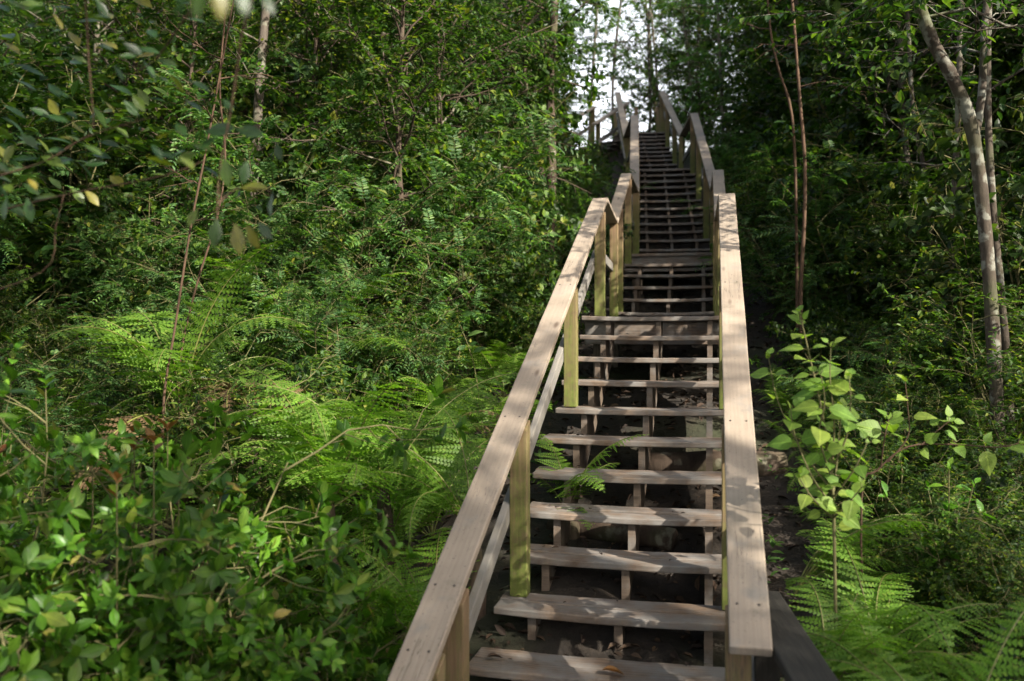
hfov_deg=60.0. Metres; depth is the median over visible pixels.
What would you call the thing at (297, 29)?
leafy shrub
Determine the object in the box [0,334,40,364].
fern
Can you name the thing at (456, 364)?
fern
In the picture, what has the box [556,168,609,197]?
leafy shrub
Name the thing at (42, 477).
fern
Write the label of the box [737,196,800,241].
leafy shrub
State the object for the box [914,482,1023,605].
leafy shrub
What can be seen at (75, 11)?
forest tree
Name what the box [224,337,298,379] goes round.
fern
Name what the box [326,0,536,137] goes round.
leafy shrub
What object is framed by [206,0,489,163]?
forest tree
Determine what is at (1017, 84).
leafy shrub
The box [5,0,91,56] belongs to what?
forest tree
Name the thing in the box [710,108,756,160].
leafy shrub
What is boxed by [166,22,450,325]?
leafy shrub
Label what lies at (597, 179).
leafy shrub
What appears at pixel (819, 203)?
leafy shrub
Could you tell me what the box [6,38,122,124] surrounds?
leafy shrub
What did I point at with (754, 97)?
forest tree
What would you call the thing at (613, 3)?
sky
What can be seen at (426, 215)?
leafy shrub
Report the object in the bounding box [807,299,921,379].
leafy shrub
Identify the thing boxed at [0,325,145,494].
leafy shrub
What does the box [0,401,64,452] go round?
fern
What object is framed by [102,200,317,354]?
leafy shrub
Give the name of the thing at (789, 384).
fern
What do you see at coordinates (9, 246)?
leafy shrub
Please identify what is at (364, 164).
leafy shrub
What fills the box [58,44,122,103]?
leafy shrub
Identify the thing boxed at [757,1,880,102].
leafy shrub
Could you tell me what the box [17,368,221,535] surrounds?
leafy shrub
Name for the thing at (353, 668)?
glossy shrub
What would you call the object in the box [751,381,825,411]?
fern
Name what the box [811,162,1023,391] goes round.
leafy shrub
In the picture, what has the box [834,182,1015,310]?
leafy shrub
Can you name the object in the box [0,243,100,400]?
leafy shrub
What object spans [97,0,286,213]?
forest tree
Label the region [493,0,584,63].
forest tree
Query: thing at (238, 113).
leafy shrub
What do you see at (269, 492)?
fern
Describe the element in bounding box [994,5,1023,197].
forest tree
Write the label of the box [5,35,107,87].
leafy shrub
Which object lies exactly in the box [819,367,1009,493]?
leafy shrub
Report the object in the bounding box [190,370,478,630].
fern
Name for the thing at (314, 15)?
forest tree
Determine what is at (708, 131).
leafy shrub
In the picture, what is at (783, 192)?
leafy shrub
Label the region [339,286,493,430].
leafy shrub
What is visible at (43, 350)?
fern
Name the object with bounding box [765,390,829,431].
fern
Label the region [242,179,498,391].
leafy shrub
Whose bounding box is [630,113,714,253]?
stair flight
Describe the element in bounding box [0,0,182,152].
forest tree
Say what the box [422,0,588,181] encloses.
forest tree
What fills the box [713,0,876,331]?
thin tree
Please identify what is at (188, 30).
forest tree
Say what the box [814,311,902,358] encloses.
leafy shrub
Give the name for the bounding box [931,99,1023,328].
leafy shrub
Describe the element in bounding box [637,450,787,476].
fallen log
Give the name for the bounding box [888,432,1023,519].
leafy shrub
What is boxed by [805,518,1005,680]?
fern
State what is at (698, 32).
forest tree
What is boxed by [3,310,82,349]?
fern
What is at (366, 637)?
fern
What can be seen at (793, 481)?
fern
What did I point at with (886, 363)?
leafy shrub
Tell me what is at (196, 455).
fern
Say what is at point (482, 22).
forest tree
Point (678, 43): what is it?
forest tree
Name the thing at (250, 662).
glossy shrub
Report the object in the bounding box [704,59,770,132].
leafy shrub
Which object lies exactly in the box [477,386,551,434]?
fern
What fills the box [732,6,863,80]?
forest tree
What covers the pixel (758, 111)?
forest tree
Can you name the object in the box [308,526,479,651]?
fern
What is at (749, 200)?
leafy shrub
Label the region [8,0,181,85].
forest tree
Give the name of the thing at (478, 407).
fern
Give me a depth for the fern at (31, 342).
8.09 m
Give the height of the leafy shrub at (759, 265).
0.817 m
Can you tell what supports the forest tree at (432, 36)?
on the ground
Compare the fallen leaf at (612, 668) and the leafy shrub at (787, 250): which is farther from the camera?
the leafy shrub at (787, 250)
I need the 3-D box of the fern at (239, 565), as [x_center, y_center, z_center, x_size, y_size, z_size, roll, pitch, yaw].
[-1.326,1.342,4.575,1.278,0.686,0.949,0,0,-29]
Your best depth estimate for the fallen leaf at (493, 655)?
4.05 m
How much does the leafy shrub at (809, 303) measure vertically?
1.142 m
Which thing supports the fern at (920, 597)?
on the ground
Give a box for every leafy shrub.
[0,7,199,347]
[0,41,142,168]
[0,57,202,312]
[0,58,411,299]
[0,85,123,292]
[0,90,125,299]
[0,140,73,302]
[0,169,123,332]
[0,192,54,306]
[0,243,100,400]
[0,279,133,425]
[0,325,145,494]
[3,35,149,86]
[3,39,310,204]
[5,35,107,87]
[5,159,116,319]
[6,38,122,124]
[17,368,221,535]
[25,153,300,329]
[29,0,389,204]
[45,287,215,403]
[46,5,133,74]
[46,155,264,346]
[46,193,234,357]
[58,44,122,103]
[61,353,228,437]
[64,1,304,95]
[65,174,322,347]
[74,268,298,472]
[81,0,433,149]
[92,37,326,100]
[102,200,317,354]
[109,231,382,388]
[112,189,387,374]
[113,114,488,356]
[118,317,400,558]
[150,0,434,193]
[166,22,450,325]
[171,354,392,484]
[180,114,392,277]
[211,42,560,286]
[217,228,501,416]
[218,0,340,69]
[225,153,536,391]
[232,1,458,116]
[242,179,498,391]
[249,69,591,360]
[250,353,361,411]
[263,130,438,363]
[299,112,580,354]
[300,0,574,162]
[306,181,561,374]
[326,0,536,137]
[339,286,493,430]
[362,66,583,345]
[363,8,558,152]
[369,182,564,371]
[383,47,604,235]
[418,50,608,219]
[441,294,540,355]
[450,0,574,132]
[504,211,609,342]
[506,297,563,356]
[513,301,589,364]
[519,217,587,297]
[530,223,632,301]
[531,165,580,235]
[533,175,634,267]
[536,161,661,254]
[539,181,615,245]
[545,88,583,134]
[556,132,615,182]
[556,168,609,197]
[559,155,613,213]
[561,141,622,193]
[671,169,873,309]
[695,117,798,195]
[695,126,744,166]
[700,138,820,248]
[702,142,752,192]
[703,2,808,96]
[703,126,739,153]
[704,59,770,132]
[706,77,770,133]
[708,145,746,177]
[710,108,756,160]
[718,32,848,161]
[723,155,770,196]
[734,170,786,207]
[737,188,832,271]
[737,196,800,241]
[741,234,812,290]
[742,102,1023,319]
[750,105,866,216]
[750,154,786,182]
[750,182,810,214]
[753,111,808,175]
[753,206,800,252]
[753,215,820,267]
[755,250,821,312]
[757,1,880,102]
[758,180,834,223]
[758,245,890,330]
[761,248,824,294]
[762,120,1008,360]
[763,320,892,395]
[768,299,889,364]
[773,316,901,379]
[774,315,962,441]
[777,179,939,314]
[789,386,1021,565]
[793,170,868,238]
[794,72,1004,198]
[799,112,1023,279]
[803,276,880,323]
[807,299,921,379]
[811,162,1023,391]
[814,215,1014,375]
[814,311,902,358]
[817,322,899,391]
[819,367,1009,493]
[824,398,960,503]
[826,1,1023,243]
[829,300,900,333]
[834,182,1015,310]
[835,356,1009,467]
[839,323,929,396]
[847,313,965,401]
[849,370,941,426]
[853,84,1023,198]
[856,247,1023,491]
[856,372,971,443]
[856,457,1023,633]
[857,53,1023,434]
[864,501,1023,657]
[865,169,1016,291]
[865,434,1023,605]
[866,217,1023,445]
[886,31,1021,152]
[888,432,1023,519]
[913,458,1023,548]
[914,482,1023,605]
[922,478,1023,678]
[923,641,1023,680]
[924,568,1023,677]
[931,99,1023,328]
[993,125,1023,211]
[993,426,1023,518]
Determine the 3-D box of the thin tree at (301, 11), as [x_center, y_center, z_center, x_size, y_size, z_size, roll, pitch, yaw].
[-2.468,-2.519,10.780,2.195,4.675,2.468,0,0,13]
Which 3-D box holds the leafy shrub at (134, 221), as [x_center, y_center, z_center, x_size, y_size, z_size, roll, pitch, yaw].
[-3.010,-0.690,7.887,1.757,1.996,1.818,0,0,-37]
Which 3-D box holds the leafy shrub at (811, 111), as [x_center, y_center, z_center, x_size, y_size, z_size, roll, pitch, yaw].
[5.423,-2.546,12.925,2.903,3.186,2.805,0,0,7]
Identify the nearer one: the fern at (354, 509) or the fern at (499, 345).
the fern at (354, 509)
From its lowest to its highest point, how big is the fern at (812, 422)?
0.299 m
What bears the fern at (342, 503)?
on the ground
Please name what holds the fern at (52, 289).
on the ground
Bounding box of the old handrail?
[754,591,838,680]
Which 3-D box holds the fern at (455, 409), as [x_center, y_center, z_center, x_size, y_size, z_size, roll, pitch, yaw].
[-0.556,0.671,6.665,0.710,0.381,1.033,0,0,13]
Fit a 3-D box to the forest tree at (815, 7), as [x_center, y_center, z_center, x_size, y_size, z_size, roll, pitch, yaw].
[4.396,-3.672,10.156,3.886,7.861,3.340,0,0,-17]
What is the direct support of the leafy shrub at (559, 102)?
on the ground
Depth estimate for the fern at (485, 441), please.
5.59 m
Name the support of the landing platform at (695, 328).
on the ground
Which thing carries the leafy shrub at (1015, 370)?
on the ground
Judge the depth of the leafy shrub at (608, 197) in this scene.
13.56 m
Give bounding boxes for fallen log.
[546,519,677,551]
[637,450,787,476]
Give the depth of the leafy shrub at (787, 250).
10.09 m
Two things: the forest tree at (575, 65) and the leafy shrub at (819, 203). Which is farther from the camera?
the forest tree at (575, 65)
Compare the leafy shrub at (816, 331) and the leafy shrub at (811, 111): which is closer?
the leafy shrub at (816, 331)
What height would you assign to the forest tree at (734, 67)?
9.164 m
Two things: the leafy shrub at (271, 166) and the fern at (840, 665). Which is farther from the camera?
the leafy shrub at (271, 166)
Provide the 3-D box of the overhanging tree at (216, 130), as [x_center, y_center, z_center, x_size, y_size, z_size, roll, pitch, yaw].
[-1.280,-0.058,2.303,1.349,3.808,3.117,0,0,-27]
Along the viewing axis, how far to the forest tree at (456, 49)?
14.20 m
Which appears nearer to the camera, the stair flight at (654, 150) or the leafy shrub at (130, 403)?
the leafy shrub at (130, 403)
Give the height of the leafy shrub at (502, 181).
3.365 m
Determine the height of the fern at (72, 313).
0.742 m
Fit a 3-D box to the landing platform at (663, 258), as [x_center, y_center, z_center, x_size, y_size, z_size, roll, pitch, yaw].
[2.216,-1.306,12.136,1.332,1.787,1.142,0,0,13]
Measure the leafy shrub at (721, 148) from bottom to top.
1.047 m
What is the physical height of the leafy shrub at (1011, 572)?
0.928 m
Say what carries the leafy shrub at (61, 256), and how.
on the ground
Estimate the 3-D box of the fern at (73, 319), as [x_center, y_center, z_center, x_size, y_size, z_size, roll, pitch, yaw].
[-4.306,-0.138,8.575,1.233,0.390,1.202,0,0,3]
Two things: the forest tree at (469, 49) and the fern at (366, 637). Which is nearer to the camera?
the fern at (366, 637)
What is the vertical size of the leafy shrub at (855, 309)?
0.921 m
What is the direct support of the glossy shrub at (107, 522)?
on the ground
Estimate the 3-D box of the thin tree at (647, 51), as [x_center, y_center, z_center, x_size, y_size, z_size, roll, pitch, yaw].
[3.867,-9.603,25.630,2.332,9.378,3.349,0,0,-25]
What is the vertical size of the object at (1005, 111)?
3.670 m
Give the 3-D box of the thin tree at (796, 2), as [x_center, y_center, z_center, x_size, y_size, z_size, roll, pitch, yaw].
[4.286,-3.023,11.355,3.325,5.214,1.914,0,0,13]
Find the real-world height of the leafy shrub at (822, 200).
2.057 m
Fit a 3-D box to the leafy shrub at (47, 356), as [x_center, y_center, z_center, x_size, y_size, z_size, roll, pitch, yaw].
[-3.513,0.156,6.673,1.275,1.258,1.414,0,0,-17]
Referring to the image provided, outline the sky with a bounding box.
[556,0,751,150]
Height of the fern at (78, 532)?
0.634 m
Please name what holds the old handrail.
on the ground
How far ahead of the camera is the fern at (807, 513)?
5.51 m
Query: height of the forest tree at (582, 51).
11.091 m
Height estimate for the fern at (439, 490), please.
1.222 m
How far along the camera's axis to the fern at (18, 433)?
6.05 m
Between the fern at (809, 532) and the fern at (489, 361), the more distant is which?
the fern at (489, 361)
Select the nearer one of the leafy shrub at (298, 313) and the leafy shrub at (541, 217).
the leafy shrub at (298, 313)
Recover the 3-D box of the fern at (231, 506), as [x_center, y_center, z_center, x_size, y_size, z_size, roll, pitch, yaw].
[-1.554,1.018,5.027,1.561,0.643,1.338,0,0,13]
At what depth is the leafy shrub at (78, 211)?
7.97 m
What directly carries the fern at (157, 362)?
on the ground
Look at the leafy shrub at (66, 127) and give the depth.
9.43 m
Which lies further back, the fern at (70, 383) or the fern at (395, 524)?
the fern at (70, 383)
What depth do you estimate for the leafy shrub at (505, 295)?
8.54 m
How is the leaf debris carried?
on the stair flight at (435, 646)
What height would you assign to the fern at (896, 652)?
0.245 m
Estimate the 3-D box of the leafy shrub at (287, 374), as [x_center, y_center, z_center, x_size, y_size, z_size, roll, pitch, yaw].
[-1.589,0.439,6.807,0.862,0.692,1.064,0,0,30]
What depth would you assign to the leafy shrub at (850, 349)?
7.15 m
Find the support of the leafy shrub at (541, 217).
on the ground
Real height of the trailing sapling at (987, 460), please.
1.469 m
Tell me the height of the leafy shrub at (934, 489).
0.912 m
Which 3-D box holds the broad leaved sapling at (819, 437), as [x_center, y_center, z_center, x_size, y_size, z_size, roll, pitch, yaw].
[1.183,0.807,3.484,0.475,1.900,0.435,0,0,13]
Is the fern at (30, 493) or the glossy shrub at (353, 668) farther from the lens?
the fern at (30, 493)
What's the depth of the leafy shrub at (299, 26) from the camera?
11.55 m
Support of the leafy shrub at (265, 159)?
on the ground
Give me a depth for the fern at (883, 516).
5.43 m
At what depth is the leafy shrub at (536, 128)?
8.27 m
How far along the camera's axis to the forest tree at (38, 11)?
18.11 m
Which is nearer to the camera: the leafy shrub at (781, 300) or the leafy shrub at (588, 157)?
the leafy shrub at (781, 300)
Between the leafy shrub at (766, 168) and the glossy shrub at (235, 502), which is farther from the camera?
the leafy shrub at (766, 168)
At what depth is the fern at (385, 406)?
7.13 m
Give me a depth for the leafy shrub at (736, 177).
14.59 m
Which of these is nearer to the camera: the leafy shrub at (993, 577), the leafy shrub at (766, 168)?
the leafy shrub at (993, 577)
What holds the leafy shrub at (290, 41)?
on the ground
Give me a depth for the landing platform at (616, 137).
23.03 m
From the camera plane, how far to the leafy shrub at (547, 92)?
11.08 m
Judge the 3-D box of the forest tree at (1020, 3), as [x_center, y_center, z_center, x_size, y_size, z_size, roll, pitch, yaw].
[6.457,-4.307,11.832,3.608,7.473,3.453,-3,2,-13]
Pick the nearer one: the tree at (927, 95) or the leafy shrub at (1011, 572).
the leafy shrub at (1011, 572)
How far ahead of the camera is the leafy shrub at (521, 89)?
14.60 m
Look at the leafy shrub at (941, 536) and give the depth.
4.18 m
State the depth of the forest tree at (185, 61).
8.65 m
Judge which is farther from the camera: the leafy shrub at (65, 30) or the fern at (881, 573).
the leafy shrub at (65, 30)
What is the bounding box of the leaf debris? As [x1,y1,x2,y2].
[509,252,721,658]
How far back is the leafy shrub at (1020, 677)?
3.08 m
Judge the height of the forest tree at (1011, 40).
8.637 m
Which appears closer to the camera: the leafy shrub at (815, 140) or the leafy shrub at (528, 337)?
the leafy shrub at (528, 337)
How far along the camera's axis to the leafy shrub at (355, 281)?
6.55 m
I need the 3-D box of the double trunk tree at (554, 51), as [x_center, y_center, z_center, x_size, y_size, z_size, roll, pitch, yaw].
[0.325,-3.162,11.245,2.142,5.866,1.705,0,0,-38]
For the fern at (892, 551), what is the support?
on the ground
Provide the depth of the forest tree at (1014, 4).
7.41 m
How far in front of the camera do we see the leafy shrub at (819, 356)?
8.33 m
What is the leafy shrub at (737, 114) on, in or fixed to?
on the ground
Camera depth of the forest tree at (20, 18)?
14.09 m
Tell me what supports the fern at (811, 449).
on the ground
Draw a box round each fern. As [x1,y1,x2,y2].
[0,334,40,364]
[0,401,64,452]
[0,405,34,446]
[0,447,141,539]
[1,323,115,373]
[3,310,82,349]
[5,480,91,565]
[6,386,109,443]
[7,338,53,359]
[7,438,137,493]
[8,392,173,494]
[8,515,155,548]
[9,307,139,337]
[12,375,139,415]
[22,285,77,312]
[26,596,317,660]
[30,306,115,339]
[40,238,312,521]
[44,402,187,449]
[70,458,157,499]
[101,421,323,498]
[113,472,372,566]
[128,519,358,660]
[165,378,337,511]
[173,487,424,621]
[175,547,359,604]
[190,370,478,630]
[195,226,373,373]
[195,411,400,513]
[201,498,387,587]
[208,462,309,527]
[218,272,412,388]
[220,496,348,568]
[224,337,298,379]
[227,371,517,587]
[254,442,463,568]
[304,406,486,619]
[304,438,461,490]
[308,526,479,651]
[308,569,412,662]
[312,375,460,420]
[320,437,489,535]
[342,484,459,574]
[346,374,468,414]
[352,355,459,385]
[380,402,494,463]
[382,353,493,399]
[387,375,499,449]
[392,407,484,443]
[404,433,491,481]
[433,363,502,413]
[444,346,563,396]
[445,382,553,439]
[456,339,556,381]
[476,351,563,381]
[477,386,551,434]
[483,346,587,397]
[506,433,648,539]
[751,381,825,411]
[758,414,806,439]
[759,362,821,392]
[764,364,791,400]
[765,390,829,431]
[767,373,857,415]
[779,443,912,498]
[780,597,1023,680]
[785,492,881,526]
[785,576,1022,680]
[788,432,848,467]
[793,562,921,617]
[794,503,957,593]
[796,515,893,561]
[798,459,854,489]
[799,421,858,441]
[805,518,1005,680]
[809,626,946,660]
[814,556,887,587]
[819,596,971,680]
[853,550,967,609]
[864,519,931,574]
[865,501,904,535]
[882,594,1023,646]
[901,616,1019,671]
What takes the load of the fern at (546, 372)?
on the ground
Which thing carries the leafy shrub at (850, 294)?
on the ground
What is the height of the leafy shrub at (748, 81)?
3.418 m
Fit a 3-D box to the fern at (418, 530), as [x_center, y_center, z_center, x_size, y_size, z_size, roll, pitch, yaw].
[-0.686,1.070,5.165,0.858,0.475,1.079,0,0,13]
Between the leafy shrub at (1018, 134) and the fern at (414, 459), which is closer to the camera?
the fern at (414, 459)
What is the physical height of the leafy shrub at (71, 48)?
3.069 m
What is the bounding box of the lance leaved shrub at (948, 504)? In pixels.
[878,457,1000,637]
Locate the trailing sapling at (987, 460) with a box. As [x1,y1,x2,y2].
[857,372,1023,646]
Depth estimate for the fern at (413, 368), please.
7.61 m
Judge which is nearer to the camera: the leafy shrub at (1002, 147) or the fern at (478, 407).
the fern at (478, 407)
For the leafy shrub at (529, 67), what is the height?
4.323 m
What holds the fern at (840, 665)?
on the ground
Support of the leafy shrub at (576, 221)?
on the ground
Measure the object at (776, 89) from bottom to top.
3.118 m
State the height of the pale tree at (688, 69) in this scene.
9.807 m
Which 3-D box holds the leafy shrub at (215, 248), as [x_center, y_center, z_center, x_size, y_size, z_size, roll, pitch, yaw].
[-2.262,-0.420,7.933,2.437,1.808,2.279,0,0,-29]
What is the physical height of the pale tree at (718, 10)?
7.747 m
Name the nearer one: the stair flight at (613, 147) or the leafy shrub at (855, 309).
the leafy shrub at (855, 309)
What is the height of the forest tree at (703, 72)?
9.888 m
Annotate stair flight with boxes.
[387,194,772,680]
[563,101,630,166]
[611,170,725,316]
[615,91,683,172]
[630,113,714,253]
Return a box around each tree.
[0,0,67,84]
[0,0,90,96]
[0,0,133,209]
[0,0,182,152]
[0,0,253,300]
[0,0,282,288]
[2,0,93,56]
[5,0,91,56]
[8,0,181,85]
[45,0,291,348]
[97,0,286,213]
[99,0,310,93]
[119,0,303,537]
[172,0,374,249]
[178,15,225,502]
[183,0,410,229]
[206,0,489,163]
[240,0,323,146]
[258,0,516,384]
[318,0,599,355]
[357,3,495,87]
[374,0,574,229]
[409,0,537,143]
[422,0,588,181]
[457,0,615,305]
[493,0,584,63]
[503,0,618,93]
[511,0,599,134]
[515,0,610,143]
[558,0,648,140]
[558,0,665,146]
[577,0,717,138]
[599,0,695,131]
[606,0,712,140]
[627,0,730,152]
[632,0,731,143]
[636,0,737,152]
[647,2,746,145]
[655,0,756,151]
[668,44,727,151]
[679,3,760,79]
[680,0,753,140]
[680,0,781,56]
[700,0,849,148]
[710,0,808,144]
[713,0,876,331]
[714,0,876,186]
[716,0,786,75]
[723,0,1023,312]
[727,0,1023,491]
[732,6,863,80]
[733,0,881,138]
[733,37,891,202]
[737,0,905,378]
[747,0,1021,97]
[765,0,947,126]
[772,0,1023,266]
[796,0,928,199]
[803,7,1006,319]
[821,0,1023,392]
[847,3,1023,371]
[886,0,1023,154]
[950,0,1023,182]
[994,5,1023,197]
[1000,0,1023,20]
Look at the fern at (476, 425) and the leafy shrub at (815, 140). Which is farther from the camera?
the leafy shrub at (815, 140)
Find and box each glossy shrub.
[0,334,280,671]
[0,361,468,680]
[0,418,366,680]
[0,560,253,680]
[21,493,353,680]
[48,583,393,680]
[135,528,427,680]
[139,648,223,680]
[209,642,362,680]
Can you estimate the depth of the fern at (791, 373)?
7.91 m
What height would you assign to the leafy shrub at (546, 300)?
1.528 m
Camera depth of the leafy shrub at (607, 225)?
12.17 m
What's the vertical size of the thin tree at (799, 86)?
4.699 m
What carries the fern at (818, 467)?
on the ground
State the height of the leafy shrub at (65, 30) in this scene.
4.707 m
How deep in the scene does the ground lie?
5.75 m
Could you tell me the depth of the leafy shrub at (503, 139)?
8.99 m
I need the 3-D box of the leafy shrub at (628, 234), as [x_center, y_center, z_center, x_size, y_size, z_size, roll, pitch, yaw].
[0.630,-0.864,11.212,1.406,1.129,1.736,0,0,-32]
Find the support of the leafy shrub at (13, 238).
on the ground
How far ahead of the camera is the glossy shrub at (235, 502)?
3.57 m
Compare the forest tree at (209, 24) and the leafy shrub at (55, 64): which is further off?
the leafy shrub at (55, 64)
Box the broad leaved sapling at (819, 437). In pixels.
[749,305,879,677]
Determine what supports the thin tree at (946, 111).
on the ground
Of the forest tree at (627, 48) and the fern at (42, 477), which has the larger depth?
the forest tree at (627, 48)
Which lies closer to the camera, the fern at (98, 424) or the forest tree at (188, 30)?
the fern at (98, 424)
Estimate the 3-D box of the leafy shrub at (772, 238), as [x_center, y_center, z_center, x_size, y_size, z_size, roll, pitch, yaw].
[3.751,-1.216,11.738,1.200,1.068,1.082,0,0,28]
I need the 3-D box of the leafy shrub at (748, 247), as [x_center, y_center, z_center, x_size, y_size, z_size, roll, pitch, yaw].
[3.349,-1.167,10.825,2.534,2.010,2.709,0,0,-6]
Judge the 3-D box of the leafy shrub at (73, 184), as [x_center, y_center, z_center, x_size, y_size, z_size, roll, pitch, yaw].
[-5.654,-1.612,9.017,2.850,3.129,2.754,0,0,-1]
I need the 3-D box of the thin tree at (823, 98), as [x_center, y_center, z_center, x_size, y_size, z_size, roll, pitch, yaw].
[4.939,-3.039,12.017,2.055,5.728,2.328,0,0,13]
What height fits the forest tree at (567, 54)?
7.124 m
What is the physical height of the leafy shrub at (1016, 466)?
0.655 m
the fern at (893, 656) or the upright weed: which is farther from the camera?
the upright weed
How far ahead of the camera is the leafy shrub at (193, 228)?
8.09 m
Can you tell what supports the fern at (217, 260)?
on the ground
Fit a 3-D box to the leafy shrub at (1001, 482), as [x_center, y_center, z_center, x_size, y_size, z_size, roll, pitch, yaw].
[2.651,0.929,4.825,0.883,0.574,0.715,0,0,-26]
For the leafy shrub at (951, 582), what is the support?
on the ground
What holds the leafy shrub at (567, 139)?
on the ground
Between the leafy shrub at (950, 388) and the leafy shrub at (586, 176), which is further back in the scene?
the leafy shrub at (586, 176)
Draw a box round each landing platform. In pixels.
[584,193,734,378]
[613,95,668,151]
[623,115,691,192]
[624,171,712,295]
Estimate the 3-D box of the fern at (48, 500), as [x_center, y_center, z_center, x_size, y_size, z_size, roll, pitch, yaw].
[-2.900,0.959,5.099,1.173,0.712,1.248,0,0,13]
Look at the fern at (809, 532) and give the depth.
5.07 m
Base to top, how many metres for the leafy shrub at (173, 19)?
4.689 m
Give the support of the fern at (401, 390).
on the ground
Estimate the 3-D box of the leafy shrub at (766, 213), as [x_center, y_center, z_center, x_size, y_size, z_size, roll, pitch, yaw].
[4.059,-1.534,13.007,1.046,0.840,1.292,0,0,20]
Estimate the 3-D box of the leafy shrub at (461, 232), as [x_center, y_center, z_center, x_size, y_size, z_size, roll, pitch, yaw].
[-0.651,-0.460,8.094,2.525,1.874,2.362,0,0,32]
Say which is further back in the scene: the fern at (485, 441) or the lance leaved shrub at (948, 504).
the fern at (485, 441)
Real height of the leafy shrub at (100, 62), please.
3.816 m
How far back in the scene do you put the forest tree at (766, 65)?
13.85 m
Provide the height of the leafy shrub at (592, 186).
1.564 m
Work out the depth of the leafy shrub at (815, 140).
14.08 m
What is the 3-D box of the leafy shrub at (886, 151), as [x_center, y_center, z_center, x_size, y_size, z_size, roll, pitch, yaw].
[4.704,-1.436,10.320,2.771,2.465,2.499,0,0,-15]
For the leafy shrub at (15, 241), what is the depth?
8.80 m
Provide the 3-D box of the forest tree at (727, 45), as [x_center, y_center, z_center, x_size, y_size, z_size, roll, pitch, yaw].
[8.558,-9.828,29.406,5.131,9.949,4.420,0,0,-22]
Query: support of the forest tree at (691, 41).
on the ground
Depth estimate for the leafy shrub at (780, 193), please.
13.33 m
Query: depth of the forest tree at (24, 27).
9.51 m
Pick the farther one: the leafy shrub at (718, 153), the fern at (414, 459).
the leafy shrub at (718, 153)
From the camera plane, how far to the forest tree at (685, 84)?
38.66 m
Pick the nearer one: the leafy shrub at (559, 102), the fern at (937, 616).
the fern at (937, 616)
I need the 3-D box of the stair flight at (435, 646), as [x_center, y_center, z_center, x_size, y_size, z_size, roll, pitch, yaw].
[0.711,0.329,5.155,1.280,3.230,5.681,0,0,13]
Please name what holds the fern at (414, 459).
on the ground
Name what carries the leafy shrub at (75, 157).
on the ground
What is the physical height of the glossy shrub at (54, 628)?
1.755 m
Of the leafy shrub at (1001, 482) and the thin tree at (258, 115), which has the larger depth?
the thin tree at (258, 115)
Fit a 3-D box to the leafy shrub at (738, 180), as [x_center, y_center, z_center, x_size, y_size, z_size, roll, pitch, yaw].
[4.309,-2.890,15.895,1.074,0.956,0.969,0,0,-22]
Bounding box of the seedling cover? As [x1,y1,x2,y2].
[11,137,1023,666]
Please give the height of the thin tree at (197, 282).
3.590 m
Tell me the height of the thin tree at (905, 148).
4.734 m
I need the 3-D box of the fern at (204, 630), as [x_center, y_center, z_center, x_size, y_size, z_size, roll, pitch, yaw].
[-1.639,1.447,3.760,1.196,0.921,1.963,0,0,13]
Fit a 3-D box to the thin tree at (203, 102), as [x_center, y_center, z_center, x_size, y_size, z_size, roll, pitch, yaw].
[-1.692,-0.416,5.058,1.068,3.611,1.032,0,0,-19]
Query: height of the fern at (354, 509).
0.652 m
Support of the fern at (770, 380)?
on the ground
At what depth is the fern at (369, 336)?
6.93 m
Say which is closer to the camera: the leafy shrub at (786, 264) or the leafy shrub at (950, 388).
the leafy shrub at (950, 388)
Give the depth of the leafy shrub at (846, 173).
9.14 m
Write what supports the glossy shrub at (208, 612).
on the ground
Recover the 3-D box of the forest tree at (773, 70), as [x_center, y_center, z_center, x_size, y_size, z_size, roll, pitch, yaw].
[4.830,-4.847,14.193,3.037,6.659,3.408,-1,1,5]
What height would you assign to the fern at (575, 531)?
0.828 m
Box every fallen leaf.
[487,653,501,657]
[602,665,623,674]
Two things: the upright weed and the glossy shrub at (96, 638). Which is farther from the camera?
the upright weed
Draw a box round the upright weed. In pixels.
[447,302,486,405]
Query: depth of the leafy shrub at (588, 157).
16.70 m
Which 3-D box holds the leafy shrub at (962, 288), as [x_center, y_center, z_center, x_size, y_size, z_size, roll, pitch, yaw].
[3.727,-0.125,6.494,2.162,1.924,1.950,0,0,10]
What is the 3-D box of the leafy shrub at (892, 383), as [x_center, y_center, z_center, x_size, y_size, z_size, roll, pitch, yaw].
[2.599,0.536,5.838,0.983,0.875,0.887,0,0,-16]
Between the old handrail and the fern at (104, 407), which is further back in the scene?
the fern at (104, 407)
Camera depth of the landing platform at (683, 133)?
17.49 m
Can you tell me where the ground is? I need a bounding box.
[0,148,1023,680]
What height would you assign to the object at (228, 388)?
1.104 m
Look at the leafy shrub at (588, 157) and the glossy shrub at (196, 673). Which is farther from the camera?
the leafy shrub at (588, 157)
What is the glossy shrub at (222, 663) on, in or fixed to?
on the ground
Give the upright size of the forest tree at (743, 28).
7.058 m
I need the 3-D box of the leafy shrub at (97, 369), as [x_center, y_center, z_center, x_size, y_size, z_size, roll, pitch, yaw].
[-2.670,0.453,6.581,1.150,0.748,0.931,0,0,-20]
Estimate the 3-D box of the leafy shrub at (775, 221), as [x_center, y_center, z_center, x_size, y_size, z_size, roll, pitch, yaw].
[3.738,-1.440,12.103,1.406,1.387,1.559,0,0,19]

